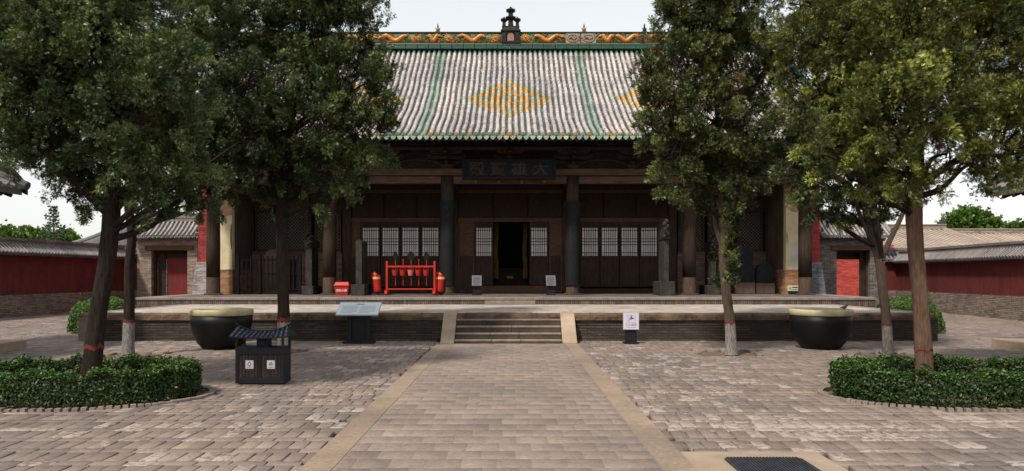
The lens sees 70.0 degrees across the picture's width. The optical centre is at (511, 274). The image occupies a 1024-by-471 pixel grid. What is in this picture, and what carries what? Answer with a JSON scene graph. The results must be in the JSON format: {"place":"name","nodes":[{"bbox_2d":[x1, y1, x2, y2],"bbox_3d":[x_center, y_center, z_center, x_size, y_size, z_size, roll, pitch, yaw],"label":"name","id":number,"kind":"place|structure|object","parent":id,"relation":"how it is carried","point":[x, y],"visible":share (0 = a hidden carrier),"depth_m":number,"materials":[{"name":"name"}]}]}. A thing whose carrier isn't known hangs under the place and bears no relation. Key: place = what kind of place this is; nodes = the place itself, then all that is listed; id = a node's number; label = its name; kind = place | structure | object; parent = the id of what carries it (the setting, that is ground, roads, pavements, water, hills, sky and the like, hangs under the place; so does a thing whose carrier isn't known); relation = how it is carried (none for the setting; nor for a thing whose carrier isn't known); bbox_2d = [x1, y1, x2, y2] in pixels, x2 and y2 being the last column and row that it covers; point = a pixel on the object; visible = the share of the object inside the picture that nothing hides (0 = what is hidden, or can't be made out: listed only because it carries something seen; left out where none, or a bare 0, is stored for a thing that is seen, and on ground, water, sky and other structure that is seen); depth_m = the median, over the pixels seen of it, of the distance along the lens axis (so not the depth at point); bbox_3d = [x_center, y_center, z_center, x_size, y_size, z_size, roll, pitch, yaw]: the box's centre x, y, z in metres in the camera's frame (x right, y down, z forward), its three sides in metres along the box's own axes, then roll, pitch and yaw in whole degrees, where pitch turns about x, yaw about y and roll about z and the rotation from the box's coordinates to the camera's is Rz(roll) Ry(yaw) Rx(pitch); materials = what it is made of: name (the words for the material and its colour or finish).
{"place":"outdoors","nodes":[
{"label":"outdoors","id":0,"kind":"place"},
{"bbox_2d":[331,343,663,470],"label":"path","id":1,"kind":"structure","parent":0,"point":[526,379],"depth_m":7.88,"materials":[{"name":"stone"}]},
{"bbox_2d":[298,343,697,470],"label":"path kerb","id":2,"kind":"structure","parent":1,"relation":"on","point":[666,453],"depth_m":7.91,"materials":[{"name":"stone"}]},
{"bbox_2d":[136,292,875,307],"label":"hall platform","id":3,"kind":"structure","parent":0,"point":[484,298],"depth_m":23.12,"materials":[{"name":"stone"}]},
{"bbox_2d":[236,255,301,293],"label":"fence gate","id":4,"kind":"structure","parent":3,"relation":"on","point":[295,273],"depth_m":26.48,"materials":[{"name":"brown wood"}]},
{"bbox_2d":[263,249,276,292],"bbox_3d":[-9.178,-0.137,28.201,0.746,1.699,0.403,0,0,0],"label":"stone stele","id":5,"kind":"object","parent":3,"relation":"on","point":[271,252],"visible":0.45,"depth_m":28.07,"materials":[{"name":"grey stone"}]},
{"bbox_2d":[301,233,321,294],"bbox_3d":[-7.355,-0.407,26.865,0.429,2.241,1.333,0,0,0],"label":"stone stele","id":6,"kind":"object","parent":3,"relation":"on","point":[311,246],"visible":1,"depth_m":26.45,"materials":[{"name":"grey stone"}]},
{"bbox_2d":[333,282,350,294],"bbox_3d":[-5.948,0.475,25.700,0.570,0.450,0.440,0,0,0],"label":"fire sand box","id":7,"kind":"object","parent":3,"relation":"on","point":[342,288],"visible":0.98,"depth_m":25.52,"materials":[{"name":"red paint"}]},
{"bbox_2d":[351,240,371,294],"bbox_3d":[-5.323,-0.256,25.900,0.479,1.936,1.334,0,0,0],"label":"stone stele","id":8,"kind":"object","parent":3,"relation":"on","point":[361,286],"visible":1,"depth_m":25.43,"materials":[{"name":"grey stone"}]},
{"bbox_2d":[371,271,381,294],"bbox_3d":[-4.809,0.286,25.945,0.359,0.849,0.317,0,0,0],"label":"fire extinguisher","id":9,"kind":"object","parent":3,"relation":"on","point":[376,281],"visible":1,"depth_m":25.83,"materials":[{"name":"red paint"}]},
{"bbox_2d":[384,261,436,294],"bbox_3d":[-3.565,0.115,25.750,1.778,1.190,0.500,0,0,0],"label":"fire tool rack","id":10,"kind":"object","parent":3,"relation":"on","point":[386,291],"visible":1,"depth_m":25.73,"materials":[{"name":"red metal"}]},
{"bbox_2d":[392,267,397,275],"bbox_3d":[-4.111,-0.121,25.670,0.220,0.296,0.220,0,0,0],"label":"fire bucket","id":11,"kind":"object","parent":10,"relation":"hanging from","point":[394,272],"visible":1,"depth_m":25.60,"materials":[{"name":"red paint"}]},
{"bbox_2d":[393,252,397,285],"bbox_3d":[-4.111,-0.222,25.797,0.180,1.196,0.032,0,0,0],"label":"fire shovel","id":12,"kind":"object","parent":10,"relation":"hanging from","point":[395,256],"visible":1,"depth_m":25.79,"materials":[{"name":"red paint"}]},
{"bbox_2d":[400,267,404,275],"bbox_3d":[-3.841,-0.121,25.670,0.220,0.296,0.220,0,0,0],"label":"fire bucket","id":13,"kind":"object","parent":10,"relation":"hanging from","point":[402,272],"visible":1,"depth_m":25.60,"materials":[{"name":"red paint"}]},
{"bbox_2d":[407,252,414,285],"bbox_3d":[-3.559,-0.222,25.797,0.260,1.196,0.032,0,0,0],"label":"fire shovel","id":14,"kind":"object","parent":10,"relation":"hanging from","point":[411,256],"visible":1,"depth_m":25.79,"materials":[{"name":"red paint"}]},
{"bbox_2d":[408,267,413,275],"bbox_3d":[-3.559,-0.121,25.670,0.220,0.296,0.220,0,0,0],"label":"fire bucket","id":15,"kind":"object","parent":10,"relation":"hanging from","point":[410,272],"visible":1,"depth_m":25.60,"materials":[{"name":"red paint"}]},
{"bbox_2d":[415,267,420,275],"bbox_3d":[-3.289,-0.121,25.670,0.220,0.296,0.220,0,0,0],"label":"fire bucket","id":16,"kind":"object","parent":10,"relation":"hanging from","point":[418,272],"visible":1,"depth_m":25.60,"materials":[{"name":"red paint"}]},
{"bbox_2d":[423,267,428,275],"bbox_3d":[-3.019,-0.121,25.670,0.220,0.296,0.220,0,0,0],"label":"fire bucket","id":17,"kind":"object","parent":10,"relation":"hanging from","point":[425,272],"visible":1,"depth_m":25.60,"materials":[{"name":"red paint"}]},
{"bbox_2d":[424,252,428,285],"bbox_3d":[-3.019,-0.222,25.797,0.180,1.196,0.032,0,0,0],"label":"fire shovel","id":18,"kind":"object","parent":10,"relation":"hanging from","point":[426,256],"visible":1,"depth_m":25.79,"materials":[{"name":"red paint"}]},
{"bbox_2d":[436,271,444,294],"bbox_3d":[-2.546,0.286,25.945,0.346,0.849,0.317,0,0,0],"label":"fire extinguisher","id":19,"kind":"object","parent":3,"relation":"on","point":[440,279],"visible":1,"depth_m":25.83,"materials":[{"name":"red paint"}]},
{"bbox_2d":[472,275,481,294],"bbox_3d":[-1.242,0.365,25.800,0.340,0.690,0.240,0,0,0],"label":"information stand","id":20,"kind":"object","parent":3,"relation":"on","point":[476,282],"visible":0.98,"depth_m":25.78,"materials":[{"name":"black metal"}]},
{"bbox_2d":[192,7,825,294],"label":"temple hall","id":21,"kind":"structure","parent":3,"relation":"on","point":[594,215],"depth_m":28.92,"materials":[{"name":"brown wood"}]},
{"bbox_2d":[255,211,275,251],"bbox_3d":[-9.633,-1.727,28.985,1.053,1.621,0.090,0,0,0],"label":"window frame","id":22,"kind":"structure","parent":21,"relation":"in","point":[265,227],"depth_m":29.01,"materials":[{"name":"brown wood"}]},
{"bbox_2d":[287,211,311,251],"bbox_3d":[-8.460,-1.727,28.985,1.053,1.621,0.090,0,0,0],"label":"window frame","id":23,"kind":"structure","parent":21,"relation":"in","point":[296,228],"depth_m":29.01,"materials":[{"name":"brown wood"}]},
{"bbox_2d":[315,211,341,251],"bbox_3d":[-7.288,-1.727,28.985,1.053,1.621,0.090,0,0,0],"label":"window frame","id":24,"kind":"structure","parent":21,"relation":"in","point":[318,229],"depth_m":29.01,"materials":[{"name":"brown wood"}]},
{"bbox_2d":[361,223,379,286],"bbox_3d":[-5.604,-0.787,28.980,0.763,2.513,0.060,0,0,0],"label":"door leaf","id":25,"kind":"structure","parent":21,"relation":"in","point":[370,232],"depth_m":28.97,"materials":[{"name":"brown wood"}]},
{"bbox_2d":[381,223,399,286],"bbox_3d":[-4.815,-0.787,28.980,0.764,2.513,0.060,0,0,0],"label":"door leaf","id":26,"kind":"structure","parent":21,"relation":"in","point":[390,232],"depth_m":28.96,"materials":[{"name":"brown wood"}]},
{"bbox_2d":[401,223,419,286],"bbox_3d":[-4.025,-0.787,28.980,0.764,2.513,0.060,0,0,0],"label":"door leaf","id":27,"kind":"structure","parent":21,"relation":"in","point":[410,232],"depth_m":28.97,"materials":[{"name":"brown wood"}]},
{"bbox_2d":[421,223,439,286],"bbox_3d":[-3.236,-0.787,28.980,0.764,2.513,0.060,0,0,0],"label":"door leaf","id":28,"kind":"structure","parent":21,"relation":"in","point":[430,232],"depth_m":28.97,"materials":[{"name":"brown wood"}]},
{"bbox_2d":[474,222,492,284],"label":"door leaf","id":29,"kind":"structure","parent":21,"relation":"in","point":[483,231],"depth_m":28.97,"materials":[{"name":"brown wood"}]},
{"bbox_2d":[493,223,498,278],"bbox_3d":[-0.681,-1.010,31.020,0.256,2.356,0.130,0,0,0],"label":"hanging banner","id":30,"kind":"object","parent":21,"relation":"hanging from","point":[495,251],"visible":0.99,"depth_m":30.98,"materials":[{"name":"fabric"}]},
{"bbox_2d":[462,154,555,179],"bbox_3d":[-0.101,-3.946,25.785,3.292,1.217,0.430,0,0,0],"label":"name board","id":31,"kind":"object","parent":21,"relation":"hanging from","point":[509,169],"visible":0.99,"depth_m":25.61,"materials":[{"name":"paint"}]},
{"bbox_2d":[492,268,531,285],"bbox_3d":[0.000,0.210,31.690,1.800,1.000,0.620,0,0,0],"label":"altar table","id":32,"kind":"object","parent":21,"relation":"in","point":[510,276],"visible":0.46,"depth_m":31.46,"materials":[{"name":"brown wood"}]},
{"bbox_2d":[522,223,527,278],"bbox_3d":[0.549,-1.010,31.020,0.256,2.356,0.130,0,0,0],"label":"hanging banner","id":33,"kind":"object","parent":21,"relation":"hanging from","point":[524,251],"visible":1,"depth_m":30.98,"materials":[{"name":"fabric"}]},
{"bbox_2d":[530,222,548,284],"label":"door leaf","id":34,"kind":"structure","parent":21,"relation":"in","point":[539,231],"depth_m":28.97,"materials":[{"name":"brown wood"}]},
{"bbox_2d":[580,223,599,286],"bbox_3d":[3.091,-0.787,28.980,0.753,2.513,0.060,0,0,0],"label":"door leaf","id":35,"kind":"structure","parent":21,"relation":"in","point":[589,232],"depth_m":28.97,"materials":[{"name":"brown wood"}]},
{"bbox_2d":[600,223,618,286],"bbox_3d":[3.870,-0.787,28.980,0.753,2.513,0.060,0,0,0],"label":"door leaf","id":36,"kind":"structure","parent":21,"relation":"in","point":[609,232],"depth_m":28.97,"materials":[{"name":"brown wood"}]},
{"bbox_2d":[620,223,638,286],"bbox_3d":[4.650,-0.787,28.980,0.754,2.513,0.060,0,0,0],"label":"door leaf","id":37,"kind":"structure","parent":21,"relation":"in","point":[629,232],"depth_m":28.97,"materials":[{"name":"brown wood"}]},
{"bbox_2d":[639,223,658,286],"bbox_3d":[5.429,-0.787,28.980,0.753,2.513,0.060,0,0,0],"label":"door leaf","id":38,"kind":"structure","parent":21,"relation":"in","point":[648,232],"depth_m":28.97,"materials":[{"name":"brown wood"}]},
{"bbox_2d":[678,211,704,251],"bbox_3d":[7.101,-1.727,28.985,1.040,1.621,0.090,0,0,0],"label":"window frame","id":39,"kind":"structure","parent":21,"relation":"in","point":[700,221],"depth_m":28.97,"materials":[{"name":"brown wood"}]},
{"bbox_2d":[707,212,733,251],"bbox_3d":[8.261,-1.727,28.985,1.040,1.621,0.090,0,0,0],"label":"window frame","id":40,"kind":"structure","parent":21,"relation":"in","point":[709,235],"depth_m":28.97,"materials":[{"name":"brown wood"}]},
{"bbox_2d":[736,211,762,251],"bbox_3d":[9.420,-1.727,28.985,1.040,1.621,0.090,0,0,0],"label":"window frame","id":41,"kind":"structure","parent":21,"relation":"in","point":[751,229],"depth_m":29.01,"materials":[{"name":"brown wood"}]},
{"bbox_2d":[546,275,555,294],"bbox_3d":[1.367,0.365,25.800,0.360,0.690,0.240,0,0,0],"label":"information stand","id":42,"kind":"object","parent":3,"relation":"on","point":[550,282],"visible":0.99,"depth_m":25.78,"materials":[{"name":"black metal"}]},
{"bbox_2d":[653,219,674,294],"bbox_3d":[5.370,-0.619,25.856,0.526,2.665,1.352,0,0,0],"label":"stone stele","id":43,"kind":"object","parent":3,"relation":"on","point":[663,285],"visible":1,"depth_m":25.45,"materials":[{"name":"grey stone"}]},
{"bbox_2d":[699,233,720,294],"bbox_3d":[7.296,-0.396,26.878,0.545,2.219,1.308,0,0,0],"label":"stone stele","id":44,"kind":"object","parent":3,"relation":"on","point":[707,288],"visible":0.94,"depth_m":26.55,"materials":[{"name":"grey stone"}]},
{"bbox_2d":[716,256,719,282],"bbox_3d":[7.976,-0.020,28.525,0.550,1.460,0.450,0,0,0],"label":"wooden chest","id":45,"kind":"object","parent":3,"relation":"on","point":[717,262],"visible":0.01,"depth_m":28.30,"materials":[{"name":"brown wood"}]},
{"bbox_2d":[733,245,754,293],"bbox_3d":[8.742,-0.199,27.600,0.729,1.823,0.406,0,0,0],"label":"stone stele","id":46,"kind":"object","parent":3,"relation":"on","point":[746,285],"visible":0.69,"depth_m":27.48,"materials":[{"name":"grey stone"}]},
{"bbox_2d":[755,263,774,293],"bbox_3d":[9.502,0.140,27.600,0.704,1.148,0.406,0,0,0],"label":"stone stele","id":47,"kind":"object","parent":3,"relation":"on","point":[764,284],"visible":0.92,"depth_m":27.48,"materials":[{"name":"grey stone"}]},
{"bbox_2d":[787,285,797,293],"bbox_3d":[10.332,0.550,26.893,0.420,0.320,0.094,0,0,0],"label":"smoking notice","id":48,"kind":"object","parent":3,"relation":"on","point":[792,289],"visible":0.92,"depth_m":26.86,"materials":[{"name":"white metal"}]},
{"bbox_2d":[0,313,1023,470],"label":"paving","id":49,"kind":"structure","parent":0,"point":[684,396],"depth_m":8.45,"materials":[{"name":"grey stone"}]},
{"bbox_2d":[0,237,125,317],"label":"courtyard wall","id":50,"kind":"structure","parent":49,"relation":"on","point":[40,277],"depth_m":29.60,"materials":[{"name":"paint"}]},
{"bbox_2d":[66,296,136,332],"bbox_3d":[-11.462,1.088,20.594,1.730,1.005,1.769,0,0,0],"label":"round bush","id":51,"kind":"object","parent":49,"relation":"on","point":[79,308],"visible":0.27,"depth_m":20.04,"materials":[{"name":"green plant"}]},
{"bbox_2d":[118,244,136,304],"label":"courtyard wall","id":52,"kind":"structure","parent":49,"relation":"on","point":[135,274],"depth_m":35.30,"materials":[{"name":"brick"}]},
{"bbox_2d":[103,354,161,358],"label":"tree pit soil","id":53,"kind":"object","parent":49,"relation":"in","point":[117,356],"visible":0.07,"depth_m":14.95,"materials":[{"name":"brown soil"}]},
{"bbox_2d":[96,0,290,356],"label":"cypress tree","id":54,"kind":"object","parent":53,"relation":"on","point":[225,38],"visible":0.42,"depth_m":14.27,"materials":[{"name":"green plant"}]},
{"bbox_2d":[136,210,197,296],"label":"side gate","id":55,"kind":"structure","parent":49,"relation":"on","point":[174,242],"depth_m":35.20,"materials":[{"name":"brick"}]},
{"bbox_2d":[159,253,165,295],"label":"door leaf","id":56,"kind":"structure","parent":55,"relation":"in","point":[162,256],"depth_m":35.62,"materials":[{"name":"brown wood"}]},
{"bbox_2d":[167,258,186,294],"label":"red door leaf","id":57,"kind":"structure","parent":55,"relation":"in","point":[176,267],"depth_m":35.72,"materials":[{"name":"paint"}]},
{"bbox_2d":[189,307,253,349],"bbox_3d":[-6.330,1.170,15.950,1.324,0.860,1.324,0,0,0],"label":"water vat","id":58,"kind":"object","parent":49,"relation":"on","point":[212,328],"visible":0.94,"depth_m":15.45,"materials":[{"name":"black ceramic"}]},
{"bbox_2d":[228,322,296,383],"bbox_3d":[-3.678,1.152,10.825,0.860,0.897,0.492,0,0,0],"label":"recycling bin","id":59,"kind":"object","parent":49,"relation":"on","point":[264,360],"visible":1,"depth_m":10.66,"materials":[{"name":"black metal"}]},
{"bbox_2d":[239,355,257,376],"bbox_3d":[-3.844,1.330,10.664,0.264,0.331,0.032,0,0,0],"label":"slat door","id":60,"kind":"structure","parent":59,"relation":"in","point":[248,364],"depth_m":10.66,"materials":[{"name":"brown wood"}]},
{"bbox_2d":[262,355,279,376],"bbox_3d":[-3.511,1.330,10.664,0.264,0.331,0.033,0,0,0],"label":"slat door","id":61,"kind":"structure","parent":59,"relation":"in","point":[270,363],"depth_m":10.66,"materials":[{"name":"brown wood"}]},
{"bbox_2d":[336,302,381,343],"bbox_3d":[-3.580,1.125,17.116,0.980,0.949,0.510,0,0,0],"label":"information board","id":62,"kind":"object","parent":49,"relation":"on","point":[358,314],"visible":1,"depth_m":17.10,"materials":[{"name":"black metal"}]},
{"bbox_2d":[78,304,937,341],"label":"stone terrace","id":63,"kind":"structure","parent":49,"relation":"on","point":[593,322],"depth_m":17.75,"materials":[{"name":"stone"}]},
{"bbox_2d":[622,312,638,343],"bbox_3d":[2.765,1.238,17.060,0.370,0.725,0.320,0,0,0],"label":"caution sign","id":64,"kind":"object","parent":49,"relation":"on","point":[630,323],"visible":1,"depth_m":16.98,"materials":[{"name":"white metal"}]},
{"bbox_2d":[698,352,755,355],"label":"tree pit soil","id":65,"kind":"object","parent":49,"relation":"in","point":[723,354],"visible":0.21,"depth_m":15.14,"materials":[{"name":"brown soil"}]},
{"bbox_2d":[624,0,804,355],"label":"cypress tree","id":66,"kind":"object","parent":65,"relation":"on","point":[731,26],"visible":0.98,"depth_m":14.53,"materials":[{"name":"green plant"}]},
{"bbox_2d":[681,452,847,470],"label":"concrete pad","id":67,"kind":"object","parent":49,"relation":"on","point":[707,461],"visible":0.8,"depth_m":6.35,"materials":[{"name":"beige concrete"}]},
{"bbox_2d":[724,457,820,470],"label":"drain cover","id":68,"kind":"object","parent":67,"relation":"on","point":[768,464],"visible":1,"depth_m":6.09,"materials":[{"name":"black metal"}]},
{"bbox_2d":[788,307,853,349],"bbox_3d":[6.730,1.170,15.950,1.324,0.860,1.324,0,0,0],"label":"water vat","id":69,"kind":"object","parent":49,"relation":"on","point":[822,328],"visible":0.98,"depth_m":15.47,"materials":[{"name":"black ceramic"}]},
{"bbox_2d":[819,208,892,304],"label":"side gate","id":70,"kind":"structure","parent":49,"relation":"on","point":[835,246],"depth_m":35.20,"materials":[{"name":"grey brick"}]},
{"bbox_2d":[859,253,863,296],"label":"door leaf","id":71,"kind":"structure","parent":70,"relation":"in","point":[861,255],"depth_m":35.62,"materials":[{"name":"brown wood"}]},
{"bbox_2d":[854,354,914,358],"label":"tree pit soil","id":72,"kind":"object","parent":49,"relation":"in","point":[871,355],"visible":0.07,"depth_m":14.95,"materials":[{"name":"brown soil"}]},
{"bbox_2d":[751,0,936,355],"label":"cypress tree","id":73,"kind":"object","parent":72,"relation":"on","point":[870,218],"visible":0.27,"depth_m":14.30,"materials":[{"name":"green plant"}]},
{"bbox_2d":[885,248,906,297],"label":"courtyard wall","id":74,"kind":"structure","parent":49,"relation":"on","point":[891,268],"depth_m":35.30,"materials":[{"name":"paint"}]},
{"bbox_2d":[875,296,945,332],"bbox_3d":[11.098,1.082,20.597,1.726,1.022,1.767,0,0,0],"label":"round bush","id":75,"kind":"object","parent":49,"relation":"on","point":[902,303],"visible":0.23,"depth_m":20.10,"materials":[{"name":"green plant"}]},
{"bbox_2d":[891,240,1023,320],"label":"courtyard wall","id":76,"kind":"structure","parent":49,"relation":"on","point":[983,280],"depth_m":28.45,"materials":[{"name":"paint"}]},
{"bbox_2d":[0,0,1023,237],"label":"sky","id":77,"kind":"structure","parent":0,"point":[412,15],"materials":[{"name":"white"}]},
{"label":"tree pit soil","id":78,"kind":"object","parent":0,"visible":0},
{"bbox_2d":[225,0,407,353],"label":"cypress tree","id":79,"kind":"object","parent":78,"relation":"on","point":[325,56],"visible":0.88,"depth_m":14.80,"materials":[{"name":"green plant"}]},
{"bbox_3d":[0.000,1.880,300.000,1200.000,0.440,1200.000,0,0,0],"label":"ground","id":80,"kind":"structure","parent":0,"visible":0},
{"bbox_2d":[0,219,28,238],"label":"leafy tree","id":81,"kind":"object","parent":80,"relation":"on","point":[7,230],"visible":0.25,"depth_m":65.69,"materials":[{"name":"green plant"}]},
{"bbox_2d":[0,166,30,351],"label":"side hall","id":82,"kind":"structure","parent":80,"relation":"on","point":[10,189],"depth_m":15.54,"materials":[{"name":"tile"}]},
{"bbox_2d":[17,224,42,239],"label":"leafy tree","id":83,"kind":"object","parent":80,"relation":"on","point":[31,230],"visible":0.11,"depth_m":67.91,"materials":[{"name":"green plant"}]},
{"bbox_2d":[36,225,57,239],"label":"leafy tree","id":84,"kind":"object","parent":80,"relation":"on","point":[38,230],"visible":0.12,"depth_m":69.61,"materials":[{"name":"green plant"}]},
{"bbox_2d":[39,205,71,241],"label":"conifer","id":85,"kind":"object","parent":80,"relation":"on","point":[53,212],"visible":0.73,"depth_m":63.88,"materials":[{"name":"green plant"}]},
{"bbox_2d":[57,224,82,240],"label":"leafy tree","id":86,"kind":"object","parent":80,"relation":"on","point":[73,234],"visible":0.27,"depth_m":71.42,"materials":[{"name":"green plant"}]},
{"bbox_2d":[0,390,203,411],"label":"planting bed soil","id":87,"kind":"structure","parent":80,"relation":"on","point":[197,394],"depth_m":9.23,"materials":[{"name":"brown soil"}]},
{"bbox_2d":[0,352,203,409],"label":"hedge","id":88,"kind":"object","parent":87,"relation":"on","point":[134,379],"visible":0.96,"depth_m":8.98,"materials":[{"name":"green plant"}]},
{"bbox_2d":[0,385,214,411],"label":"bed edging","id":89,"kind":"object","parent":87,"relation":"on","point":[210,389],"visible":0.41,"depth_m":8.72,"materials":[{"name":"stone"}]},
{"bbox_2d":[0,0,235,378],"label":"cypress tree","id":90,"kind":"object","parent":87,"relation":"on","point":[124,81],"visible":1,"depth_m":9.31,"materials":[{"name":"green plant"}]},
{"bbox_2d":[72,227,166,295],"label":"hall","id":91,"kind":"structure","parent":80,"relation":"on","point":[94,238],"depth_m":48.33,"materials":[{"name":"brick"}]},
{"bbox_2d":[440,311,576,343],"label":"stone steps","id":92,"kind":"structure","parent":80,"relation":"on","point":[561,330],"depth_m":17.36,"materials":[{"name":"beige stone"}]},
{"bbox_2d":[837,245,893,295],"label":"passage wall","id":93,"kind":"structure","parent":80,"relation":"on","point":[847,277],"depth_m":41.20,"materials":[{"name":"red paint"}]},
{"bbox_2d":[829,391,1022,411],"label":"planting bed soil","id":94,"kind":"structure","parent":80,"relation":"on","point":[902,403],"depth_m":9.30,"materials":[{"name":"brown soil"}]},
{"bbox_2d":[749,0,1023,377],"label":"cypress tree","id":95,"kind":"object","parent":94,"relation":"on","point":[868,92],"visible":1,"depth_m":9.38,"materials":[{"name":"green plant"}]},
{"bbox_2d":[817,385,1023,411],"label":"bed edging","id":96,"kind":"object","parent":94,"relation":"on","point":[821,390],"visible":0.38,"depth_m":8.77,"materials":[{"name":"stone"}]},
{"bbox_2d":[827,351,1023,408],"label":"hedge","id":97,"kind":"object","parent":94,"relation":"on","point":[992,381],"visible":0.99,"depth_m":9.01,"materials":[{"name":"green plant"}]},
{"bbox_2d":[883,216,993,247],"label":"hall","id":98,"kind":"structure","parent":80,"relation":"on","point":[939,235],"depth_m":49.21,"materials":[{"name":"tile"}]},
{"bbox_2d":[934,202,1008,227],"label":"leafy tree","id":99,"kind":"object","parent":80,"relation":"on","point":[965,216],"visible":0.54,"depth_m":71.05,"materials":[{"name":"green plant"}]},
{"bbox_2d":[948,228,1023,242],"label":"hall","id":100,"kind":"structure","parent":80,"relation":"on","point":[995,235],"depth_m":56.80,"materials":[{"name":"tile"}]},
{"bbox_2d":[984,163,1023,351],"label":"side hall","id":101,"kind":"structure","parent":80,"relation":"on","point":[1016,344],"depth_m":15.72,"materials":[{"name":"tile"}]},
{"bbox_2d":[1007,217,1023,227],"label":"leafy tree","id":102,"kind":"object","parent":80,"relation":"on","point":[1017,223],"visible":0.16,"depth_m":79.44,"materials":[{"name":"green plant"}]}
]}

